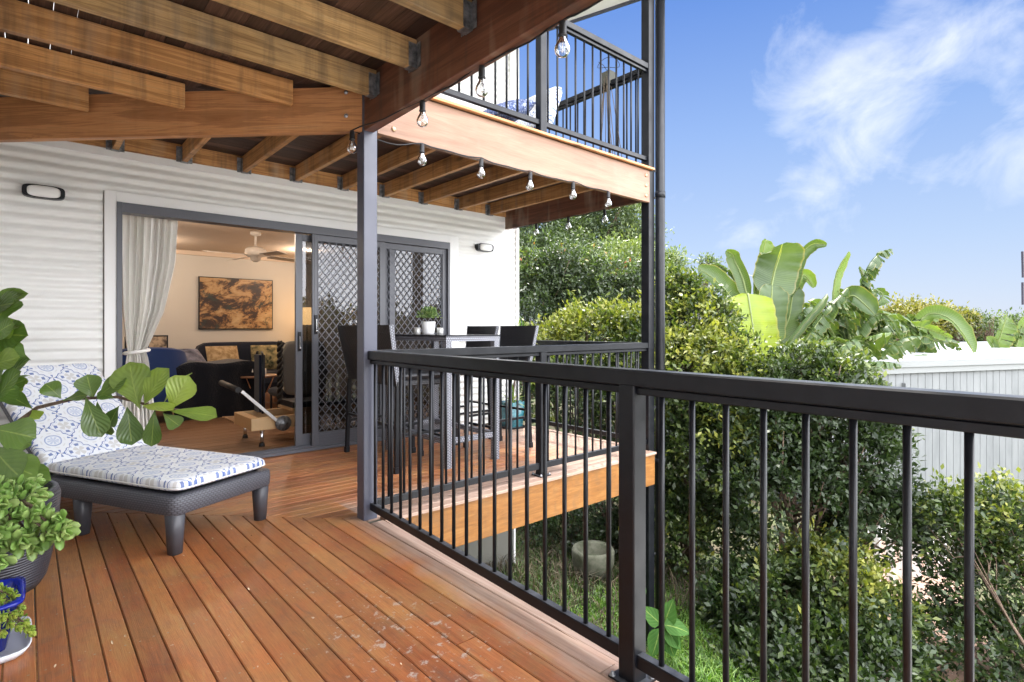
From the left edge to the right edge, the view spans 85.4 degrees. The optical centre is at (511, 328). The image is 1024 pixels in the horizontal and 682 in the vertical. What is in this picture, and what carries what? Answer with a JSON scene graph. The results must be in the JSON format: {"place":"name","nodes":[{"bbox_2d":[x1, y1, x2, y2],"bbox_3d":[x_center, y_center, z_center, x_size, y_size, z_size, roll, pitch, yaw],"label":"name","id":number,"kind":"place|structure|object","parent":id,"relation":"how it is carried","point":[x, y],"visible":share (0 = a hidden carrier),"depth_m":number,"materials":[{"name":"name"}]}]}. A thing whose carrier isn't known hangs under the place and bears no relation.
{"place":"outdoors","nodes":[
{"label":"outdoors","id":0,"kind":"place"},
{"bbox_2d":[506,338,1023,681],"bbox_3d":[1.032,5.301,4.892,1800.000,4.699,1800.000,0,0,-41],"label":"ground","id":1,"kind":"structure","parent":0,"point":[715,547],"depth_m":7.58,"materials":[{"name":"green plant"}]},
{"bbox_2d":[0,0,640,681],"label":"house","id":2,"kind":"structure","parent":1,"relation":"on","point":[60,262],"depth_m":5.31,"materials":[{"name":"white paint"}]},
{"bbox_2d":[22,184,64,200],"bbox_3d":[-3.323,-0.970,3.940,0.236,0.092,0.098,0,0,-41],"label":"wall light","id":3,"kind":"object","parent":2,"relation":"attached to","point":[44,192],"visible":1,"depth_m":3.91,"materials":[{"name":"white glass"}]},
{"bbox_2d":[122,347,186,414],"bbox_3d":[-4.529,0.686,6.840,0.979,0.932,0.841,0,0,-41],"label":"armchair","id":4,"kind":"object","parent":2,"relation":"on","point":[172,359],"visible":0.16,"depth_m":6.66,"materials":[{"name":"blue fabric"}]},
{"bbox_2d":[222,416,233,421],"bbox_3d":[-2.813,1.131,7.839,2.300,0.010,2.300,0,0,-41],"label":"rug","id":5,"kind":"object","parent":2,"relation":"on","point":[230,418],"visible":0.12,"depth_m":7.04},
{"bbox_2d":[240,373,276,392],"bbox_3d":[-3.471,0.879,7.528,0.547,0.506,0.547,0,0,-41],"label":"side table","id":6,"kind":"object","parent":5,"relation":"on","point":[268,375],"visible":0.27,"depth_m":7.43,"materials":[{"name":"brown wood"}]},
{"bbox_2d":[265,392,283,408],"bbox_3d":[-2.959,0.958,7.445,0.726,0.345,0.726,0,0,-41],"label":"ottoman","id":7,"kind":"object","parent":5,"relation":"on","point":[267,401],"visible":0.09,"depth_m":7.14,"materials":[{"name":"brown leather"}]},
{"bbox_2d":[268,340,294,408],"bbox_3d":[-2.722,0.637,6.956,0.628,1.000,0.648,0,0,-41],"label":"rope chair","id":8,"kind":"object","parent":5,"relation":"on","point":[284,388],"visible":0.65,"depth_m":6.63,"materials":[{"name":"grey fabric"}]},
{"bbox_2d":[198,276,272,328],"bbox_3d":[-4.697,-0.425,9.481,1.170,0.870,0.037,0,0,-41],"label":"painting","id":9,"kind":"object","parent":2,"relation":"attached to","point":[231,303],"visible":1,"depth_m":9.44},
{"bbox_2d":[195,341,284,392],"bbox_3d":[-4.245,0.635,9.110,1.620,0.830,1.000,0,0,-41],"label":"sofa","id":10,"kind":"object","parent":2,"relation":"on","point":[244,350],"visible":0.12,"depth_m":9.14,"materials":[{"name":"black fabric"}]},
{"bbox_2d":[205,346,238,360],"bbox_3d":[-4.558,0.470,8.770,0.204,0.389,0.480,0,0,41],"label":"throw pillow","id":11,"kind":"object","parent":10,"relation":"on","point":[214,353],"visible":0.51,"depth_m":8.72,"materials":[{"name":"beige fabric"}]},
{"bbox_2d":[250,345,277,368],"bbox_3d":[-4.069,0.470,9.198,0.472,0.395,0.206,0,0,-41],"label":"throw pillow","id":12,"kind":"object","parent":10,"relation":"on","point":[270,353],"visible":0.62,"depth_m":9.16,"materials":[{"name":"beige fabric"}]},
{"bbox_2d":[202,231,294,261],"bbox_3d":[-3.366,-1.073,7.288,1.000,0.395,1.000,0,0,-8],"label":"ceiling fan","id":13,"kind":"object","parent":2,"relation":"hanging from","point":[255,253],"visible":1,"depth_m":7.22,"materials":[{"name":"beige"}]},
{"bbox_2d":[219,351,294,446],"bbox_3d":[-1.851,0.685,6.190,2.427,0.906,0.662,0,0,-41],"label":"pilates reformer","id":14,"kind":"object","parent":2,"relation":"on","point":[260,418],"visible":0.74,"depth_m":5.64,"materials":[{"name":"brown wood"}]},
{"bbox_2d":[0,0,654,229],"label":"deck","id":15,"kind":"structure","parent":2,"relation":"attached to","point":[276,88],"depth_m":3.27,"materials":[{"name":"brown wood"}]},
{"bbox_2d":[347,0,611,235],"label":"string lights","id":16,"kind":"object","parent":15,"relation":"hanging from","point":[562,36],"visible":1,"depth_m":2.98,"materials":[{"name":"black rubber"},{"name":"clear glass"}]},
{"bbox_2d":[483,99,535,121],"bbox_3d":[-0.066,-1.690,4.370,0.389,0.244,0.340,0,0,-41],"label":"cushion","id":17,"kind":"object","parent":15,"relation":"on","point":[522,106],"visible":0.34,"depth_m":4.25,"materials":[{"name":"white fabric"}]},
{"bbox_2d":[515,87,561,128],"bbox_3d":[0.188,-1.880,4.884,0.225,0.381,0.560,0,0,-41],"label":"chair","id":18,"kind":"object","parent":15,"relation":"on","point":[552,103],"visible":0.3,"depth_m":4.71,"materials":[{"name":"fabric"}]},
{"bbox_2d":[441,20,647,160],"bbox_3d":[0.209,-2.000,4.337,2.806,1.016,0.112,0,0,-41],"label":"balcony railing","id":19,"kind":"object","parent":15,"relation":"on","point":[540,121],"visible":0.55,"depth_m":4.54,"materials":[{"name":"black metal"}]},
{"bbox_2d":[549,69,640,161],"bbox_3d":[0.611,-2.029,6.078,0.066,0.958,1.982,0,0,-41],"label":"balcony railing","id":20,"kind":"object","parent":15,"relation":"on","point":[562,103],"visible":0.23,"depth_m":5.56,"materials":[{"name":"black metal"}]},
{"bbox_2d":[598,57,621,156],"bbox_3d":[0.994,-2.135,5.574,0.225,1.153,0.373,0,0,-9],"label":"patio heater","id":21,"kind":"object","parent":15,"relation":"on","point":[605,77],"visible":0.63,"depth_m":5.60,"materials":[{"name":"grey metal"}]},
{"bbox_2d":[0,424,658,681],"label":"timber deck","id":22,"kind":"structure","parent":2,"relation":"attached to","point":[305,608],"depth_m":2.40,"materials":[{"name":"brown wood"}]},
{"bbox_2d":[0,576,36,663],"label":"blue pot plant","id":23,"kind":"object","parent":22,"relation":"on","point":[18,632],"visible":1,"depth_m":1.96,"materials":[{"name":"green plant"}]},
{"bbox_2d":[0,473,80,592],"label":"jade plant","id":24,"kind":"object","parent":22,"relation":"on","point":[36,525],"visible":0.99,"depth_m":2.24,"materials":[{"name":"green plant"}]},
{"bbox_2d":[0,288,216,491],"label":"fiddle leaf fig","id":25,"kind":"object","parent":22,"relation":"on","point":[133,382],"visible":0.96,"depth_m":2.87,"materials":[{"name":"green plant"}]},
{"bbox_2d":[0,363,269,555],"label":"sun lounger","id":26,"kind":"object","parent":22,"relation":"on","point":[173,485],"visible":0.86,"depth_m":3.21,"materials":[{"name":"white fabric"}]},
{"bbox_2d":[33,496,457,671],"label":"litter","id":27,"kind":"object","parent":22,"relation":"on","point":[219,607],"visible":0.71,"depth_m":2.19,"materials":[{"name":"beige plant"}]},
{"bbox_2d":[357,95,376,520],"bbox_3d":[-0.882,-0.180,3.382,0.090,2.660,0.090,0,0,-41],"label":"square post","id":28,"kind":"object","parent":22,"relation":"on","point":[366,241],"visible":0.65,"depth_m":3.35,"materials":[{"name":"grey metal"}]},
{"bbox_2d":[337,325,415,452],"bbox_3d":[-1.262,0.559,5.143,0.578,1.184,0.522,0,0,-41],"label":"bar stool","id":29,"kind":"object","parent":22,"relation":"on","point":[348,337],"visible":0.42,"depth_m":5.10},
{"bbox_2d":[377,324,439,473],"bbox_3d":[-0.905,0.559,4.689,0.578,1.184,0.522,0,0,-37],"label":"bar stool","id":30,"kind":"object","parent":22,"relation":"on","point":[385,337],"visible":0.38,"depth_m":4.43,"materials":[{"name":"black metal"}]},
{"bbox_2d":[386,334,499,468],"bbox_3d":[-0.659,0.601,5.100,0.578,1.098,1.028,0,0,-41],"label":"bar table","id":31,"kind":"object","parent":22,"relation":"on","point":[446,339],"visible":0.59,"depth_m":4.83,"materials":[{"name":"grey metal"}]},
{"bbox_2d":[414,328,420,333],"bbox_3d":[-0.899,0.021,5.275,0.061,0.062,0.062,0,0,-41],"label":"glass votive","id":32,"kind":"object","parent":31,"relation":"on","point":[417,330],"visible":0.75,"depth_m":5.25,"materials":[{"name":"grey glass"}]},
{"bbox_2d":[416,306,442,333],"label":"table plant","id":33,"kind":"object","parent":31,"relation":"on","point":[428,327],"visible":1,"depth_m":5.24,"materials":[{"name":"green plant"}]},
{"bbox_2d":[437,328,442,333],"bbox_3d":[-0.685,0.021,5.289,0.061,0.062,0.062,0,0,-41],"label":"glass votive","id":34,"kind":"object","parent":31,"relation":"on","point":[439,330],"visible":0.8,"depth_m":5.26,"materials":[{"name":"grey glass"}]},
{"bbox_2d":[439,326,498,444],"bbox_3d":[-0.499,0.559,5.838,0.578,1.184,0.522,0,0,-41],"label":"bar stool","id":35,"kind":"object","parent":22,"relation":"on","point":[492,330],"visible":0.17,"depth_m":5.87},
{"bbox_2d":[463,325,538,447],"bbox_3d":[-0.104,0.559,5.416,0.578,1.184,0.522,0,0,-44],"label":"bar stool","id":36,"kind":"object","parent":22,"relation":"on","point":[518,335],"visible":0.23,"depth_m":5.53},
{"bbox_2d":[377,343,647,505],"bbox_3d":[0.209,0.640,4.337,2.806,1.016,0.112,0,0,-41],"label":"balcony railing","id":37,"kind":"object","parent":22,"relation":"on","point":[542,353],"visible":0.76,"depth_m":4.15,"materials":[{"name":"black metal"}]},
{"bbox_2d":[502,315,538,429],"bbox_3d":[0.116,0.491,6.472,0.614,1.318,0.631,0,0,-41],"label":"corner plant","id":38,"kind":"object","parent":22,"relation":"on","point":[521,412],"visible":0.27,"depth_m":6.42,"materials":[{"name":"green plant"}]},
{"bbox_2d":[523,340,640,437],"bbox_3d":[0.611,0.614,6.078,0.066,0.963,1.982,0,0,-41],"label":"balcony railing","id":39,"kind":"object","parent":22,"relation":"on","point":[556,342],"visible":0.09,"depth_m":5.96,"materials":[{"name":"black metal"}]},
{"bbox_2d":[368,350,1023,681],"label":"balcony railing","id":40,"kind":"object","parent":22,"relation":"on","point":[969,414],"visible":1,"depth_m":1.75,"materials":[{"name":"black metal"}]},
{"bbox_2d":[295,233,387,445],"bbox_3d":[-1.644,0.107,5.519,1.000,1.997,0.066,0,0,-41],"label":"glass door","id":41,"kind":"structure","parent":2,"relation":"in","point":[302,241],"depth_m":5.37,"materials":[{"name":"grey"}]},
{"bbox_2d":[311,234,384,445],"bbox_3d":[-1.590,0.107,5.472,0.760,1.997,0.056,0,0,-41],"label":"screen door","id":42,"kind":"structure","parent":2,"relation":"in","point":[317,438],"depth_m":5.34,"materials":[{"name":"grey metal"}]},
{"bbox_2d":[388,249,441,419],"bbox_3d":[-1.021,0.107,6.044,0.710,1.997,0.028,0,0,-41],"label":"fixed glass door","id":43,"kind":"structure","parent":2,"relation":"in","point":[395,255],"depth_m":6.00,"materials":[{"name":"grey"}]},
{"bbox_2d":[385,243,446,434],"bbox_3d":[-1.046,0.107,6.001,0.815,1.997,0.026,0,0,-41],"label":"screen door","id":44,"kind":"structure","parent":2,"relation":"in","point":[443,252],"depth_m":6.01,"materials":[{"name":"grey metal"}]},
{"bbox_2d":[475,243,493,251],"bbox_3d":[-0.319,-0.960,6.571,0.236,0.092,0.098,0,0,-41],"label":"wall light","id":45,"kind":"object","parent":2,"relation":"attached to","point":[481,247],"visible":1,"depth_m":6.52,"materials":[{"name":"white glass"}]},
{"bbox_3d":[-2.016,-0.940,5.439,3.065,0.020,0.020,0,0,-41],"label":"curtain rail","id":46,"kind":"object","parent":2,"relation":"attached to","visible":0},
{"bbox_2d":[122,215,177,444],"bbox_3d":[-2.962,0.090,4.538,0.414,2.070,0.138,0,0,-41],"label":"curtain","id":47,"kind":"object","parent":46,"relation":"hanging from","point":[148,254],"visible":0.56,"depth_m":4.53,"materials":[{"name":"white fabric"}]},
{"bbox_3d":[-5.819,0.720,8.190,1.400,0.820,0.450,0,0,-41],"label":"sideboard","id":48,"kind":"object","parent":2,"relation":"on","visible":0},
{"bbox_2d":[148,335,167,347],"bbox_3d":[-5.413,0.204,8.486,0.270,0.210,0.020,0,0,-41],"label":"photo frame","id":49,"kind":"object","parent":48,"relation":"on","point":[159,340],"visible":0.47,"depth_m":8.50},
{"bbox_2d":[519,215,596,297],"bbox_3d":[0.617,-1.751,25.250,6.666,11.892,6.340,0,0,-41],"label":"gum tree","id":50,"kind":"object","parent":1,"relation":"on","point":[526,231],"visible":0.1,"depth_m":24.11,"materials":[{"name":"green plant"}]},
{"bbox_2d":[519,228,610,391],"bbox_3d":[0.585,0.489,14.250,3.697,6.206,3.774,0,0,-41],"label":"red tip shrub","id":51,"kind":"object","parent":1,"relation":"on","point":[538,267],"visible":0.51,"depth_m":13.49,"materials":[{"name":"green plant"}]},
{"bbox_2d":[572,540,614,582],"bbox_3d":[1.022,2.937,7.000,0.537,0.360,0.537,0,0,-41],"label":"concrete planter","id":52,"kind":"object","parent":1,"relation":"on","point":[597,555],"visible":0.68,"depth_m":6.84,"materials":[{"name":"grey concrete"}]},
{"bbox_2d":[519,203,673,405],"bbox_3d":[3.882,-1.642,26.875,8.017,11.599,7.468,0,0,-41],"label":"gum tree","id":53,"kind":"object","parent":1,"relation":"on","point":[625,225],"visible":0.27,"depth_m":25.73,"materials":[{"name":"green plant"}]},
{"bbox_2d":[477,520,719,637],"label":"dry grass","id":54,"kind":"structure","parent":1,"relation":"on","point":[594,581],"depth_m":6.57,"materials":[{"name":"green plant"}]},
{"bbox_2d":[519,278,692,517],"bbox_3d":[1.279,1.257,8.984,3.689,4.301,2.366,0,0,20],"label":"lilly pilly","id":55,"kind":"object","parent":1,"relation":"on","point":[610,323],"visible":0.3,"depth_m":8.81,"materials":[{"name":"green plant"}]},
{"bbox_2d":[497,513,717,610],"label":"shade grass","id":56,"kind":"structure","parent":1,"relation":"on","point":[558,582],"depth_m":6.85,"materials":[{"name":"green plant"}]},
{"bbox_2d":[516,395,713,572],"bbox_3d":[1.032,2.151,8.739,3.028,2.646,4.028,0,0,-41],"label":"lilly pilly","id":57,"kind":"object","parent":1,"relation":"on","point":[597,522],"visible":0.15,"depth_m":7.86,"materials":[{"name":"green plant"}]},
{"bbox_2d":[553,231,692,432],"bbox_3d":[3.528,0.362,18.906,4.958,7.566,3.674,0,0,-9],"label":"fine leaf tree","id":58,"kind":"object","parent":1,"relation":"on","point":[634,244],"visible":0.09,"depth_m":18.23,"materials":[{"name":"green plant"}]},
{"bbox_2d":[547,247,700,434],"bbox_3d":[2.475,0.813,13.585,3.691,5.925,4.109,0,0,-41],"label":"red tip shrub","id":59,"kind":"object","parent":1,"relation":"on","point":[625,277],"visible":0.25,"depth_m":13.16,"materials":[{"name":"green plant"}]},
{"bbox_2d":[641,0,653,646],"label":"square post","id":60,"kind":"object","parent":1,"relation":"on","point":[647,209],"visible":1,"depth_m":5.26,"materials":[{"name":"black metal"}]},
{"bbox_2d":[654,0,664,628],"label":"downpipe","id":61,"kind":"object","parent":60,"relation":"attached to","point":[659,171],"visible":0.83,"depth_m":5.28,"materials":[{"name":"black metal"}]},
{"bbox_2d":[646,599,688,656],"bbox_3d":[1.274,2.678,4.949,0.315,0.650,0.528,0,0,-41],"label":"broad weed","id":62,"kind":"object","parent":1,"relation":"on","point":[675,628],"visible":0.72,"depth_m":4.84,"materials":[{"name":"green plant"}]},
{"bbox_2d":[688,252,728,318],"bbox_3d":[5.383,0.905,15.495,1.008,6.207,1.079,0,0,-41],"label":"sparse tree","id":63,"kind":"object","parent":1,"relation":"on","point":[708,260],"visible":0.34,"depth_m":15.49,"materials":[{"name":"green plant"}]},
{"bbox_2d":[596,260,829,578],"bbox_3d":[2.507,1.185,7.192,2.161,4.337,3.065,0,0,-41],"label":"lilly pilly","id":64,"kind":"object","parent":1,"relation":"on","point":[712,343],"visible":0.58,"depth_m":6.80,"materials":[{"name":"green plant"}]},
{"bbox_2d":[548,567,981,681],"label":"grass","id":65,"kind":"structure","parent":1,"relation":"on","point":[712,663],"depth_m":5.33,"materials":[{"name":"green plant"}]},
{"bbox_2d":[697,239,850,504],"bbox_3d":[5.833,0.905,11.777,3.670,5.752,1.576,0,0,-3],"label":"banana plant","id":66,"kind":"object","parent":1,"relation":"on","point":[775,300],"visible":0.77,"depth_m":11.95,"materials":[{"name":"green plant"}]},
{"bbox_2d":[676,330,955,598],"bbox_3d":[3.346,1.662,6.373,2.387,3.302,2.728,0,0,-41],"label":"lilly pilly","id":67,"kind":"object","parent":1,"relation":"on","point":[879,496],"visible":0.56,"depth_m":5.95,"materials":[{"name":"green plant"}]},
{"bbox_2d":[684,510,948,681],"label":"lilly pilly","id":68,"kind":"object","parent":1,"relation":"on","point":[879,636],"visible":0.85,"depth_m":5.19,"materials":[{"name":"green plant"}]},
{"bbox_2d":[685,342,1023,509],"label":"fence","id":69,"kind":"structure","parent":1,"relation":"on","point":[994,370],"depth_m":12.54,"materials":[{"name":"grey"}]},
{"bbox_2d":[795,249,920,381],"bbox_3d":[7.489,1.099,11.938,3.050,5.907,1.662,0,0,-5],"label":"banana plant","id":70,"kind":"object","parent":1,"relation":"on","point":[860,304],"visible":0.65,"depth_m":12.10,"materials":[{"name":"green plant"}]},
{"bbox_2d":[780,298,952,347],"bbox_3d":[8.086,1.672,13.020,4.272,4.762,0.634,0,0,-1],"label":"banana plant","id":71,"kind":"object","parent":1,"relation":"on","point":[913,328],"visible":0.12,"depth_m":12.91,"materials":[{"name":"green plant"}]},
{"bbox_2d":[847,522,956,581],"bbox_3d":[5.506,3.106,7.758,2.200,1.041,0.110,0,0,-19],"label":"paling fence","id":72,"kind":"object","parent":1,"relation":"on","point":[914,567],"visible":0.02,"depth_m":7.77,"materials":[{"name":"white"}]},
{"bbox_2d":[883,305,977,361],"bbox_3d":[9.262,1.696,13.472,3.611,4.581,1.540,0,0,-13],"label":"banana plant","id":73,"kind":"object","parent":1,"relation":"on","point":[956,319],"visible":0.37,"depth_m":13.69,"materials":[{"name":"green plant"}]},
{"bbox_2d":[879,291,987,341],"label":"dome tree","id":74,"kind":"object","parent":1,"relation":"on","point":[914,307],"visible":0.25,"depth_m":49.95,"materials":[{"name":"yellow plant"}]},
{"bbox_2d":[881,462,1023,681],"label":"lilly pilly","id":75,"kind":"object","parent":1,"relation":"on","point":[1002,621],"visible":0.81,"depth_m":5.31,"materials":[{"name":"green plant"}]},
{"bbox_2d":[886,304,1023,341],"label":"dark tree","id":76,"kind":"object","parent":1,"relation":"on","point":[1014,319],"visible":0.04,"depth_m":55.21,"materials":[{"name":"green plant"}]},
{"bbox_2d":[944,309,972,341],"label":"bare tree","id":77,"kind":"object","parent":1,"relation":"on","point":[956,338],"visible":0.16,"depth_m":49.86,"materials":[{"name":"green plant"}]},
{"bbox_2d":[938,320,1008,360],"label":"dark tree","id":78,"kind":"object","parent":1,"relation":"on","point":[980,337],"visible":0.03,"depth_m":53.82,"materials":[{"name":"green plant"}]},
{"bbox_2d":[966,307,993,339],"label":"bare tree","id":79,"kind":"object","parent":1,"relation":"on","point":[978,333],"visible":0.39,"depth_m":49.49,"materials":[{"name":"green plant"}]},
{"bbox_2d":[977,308,1002,341],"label":"bare tree","id":80,"kind":"object","parent":1,"relation":"on","point":[990,333],"visible":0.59,"depth_m":49.86,"materials":[{"name":"green plant"}]},
{"bbox_2d":[986,315,1023,358],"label":"banana plant","id":81,"kind":"object","parent":1,"relation":"on","point":[1015,338],"visible":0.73,"depth_m":16.38,"materials":[{"name":"green plant"}]},
{"bbox_2d":[1021,251,1023,304],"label":"neighbour screen","id":82,"kind":"object","parent":1,"relation":"on","point":[1022,272],"visible":1,"depth_m":15.00,"materials":[{"name":"grey"}]},
{"bbox_2d":[519,0,1023,331],"label":"sky","id":83,"kind":"structure","parent":0,"point":[863,128],"materials":[{"name":"blue"}]},
{"bbox_2d":[869,541,1001,681],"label":"path","id":84,"kind":"structure","parent":0,"point":[960,677],"depth_m":5.84,"materials":[{"name":"brown"}]},
{"bbox_3d":[-4.200,0.810,7.655,0.930,0.520,1.350,0,0,-41],"label":"corner sofa","id":85,"kind":"object","parent":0,"visible":0},
{"bbox_2d":[179,349,205,360],"bbox_3d":[-4.614,0.410,7.923,0.282,0.248,0.420,0,0,29],"label":"throw pillow","id":86,"kind":"object","parent":85,"relation":"on","point":[194,354],"visible":0.37,"depth_m":7.93,"materials":[{"name":"grey fabric"}]},
{"bbox_2d":[163,359,253,420],"bbox_3d":[-3.957,0.804,7.355,1.044,0.772,0.720,0,0,-41],"label":"armchair","id":87,"kind":"object","parent":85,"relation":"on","point":[206,377],"visible":0.63,"depth_m":7.12,"materials":[{"name":"black fabric"}]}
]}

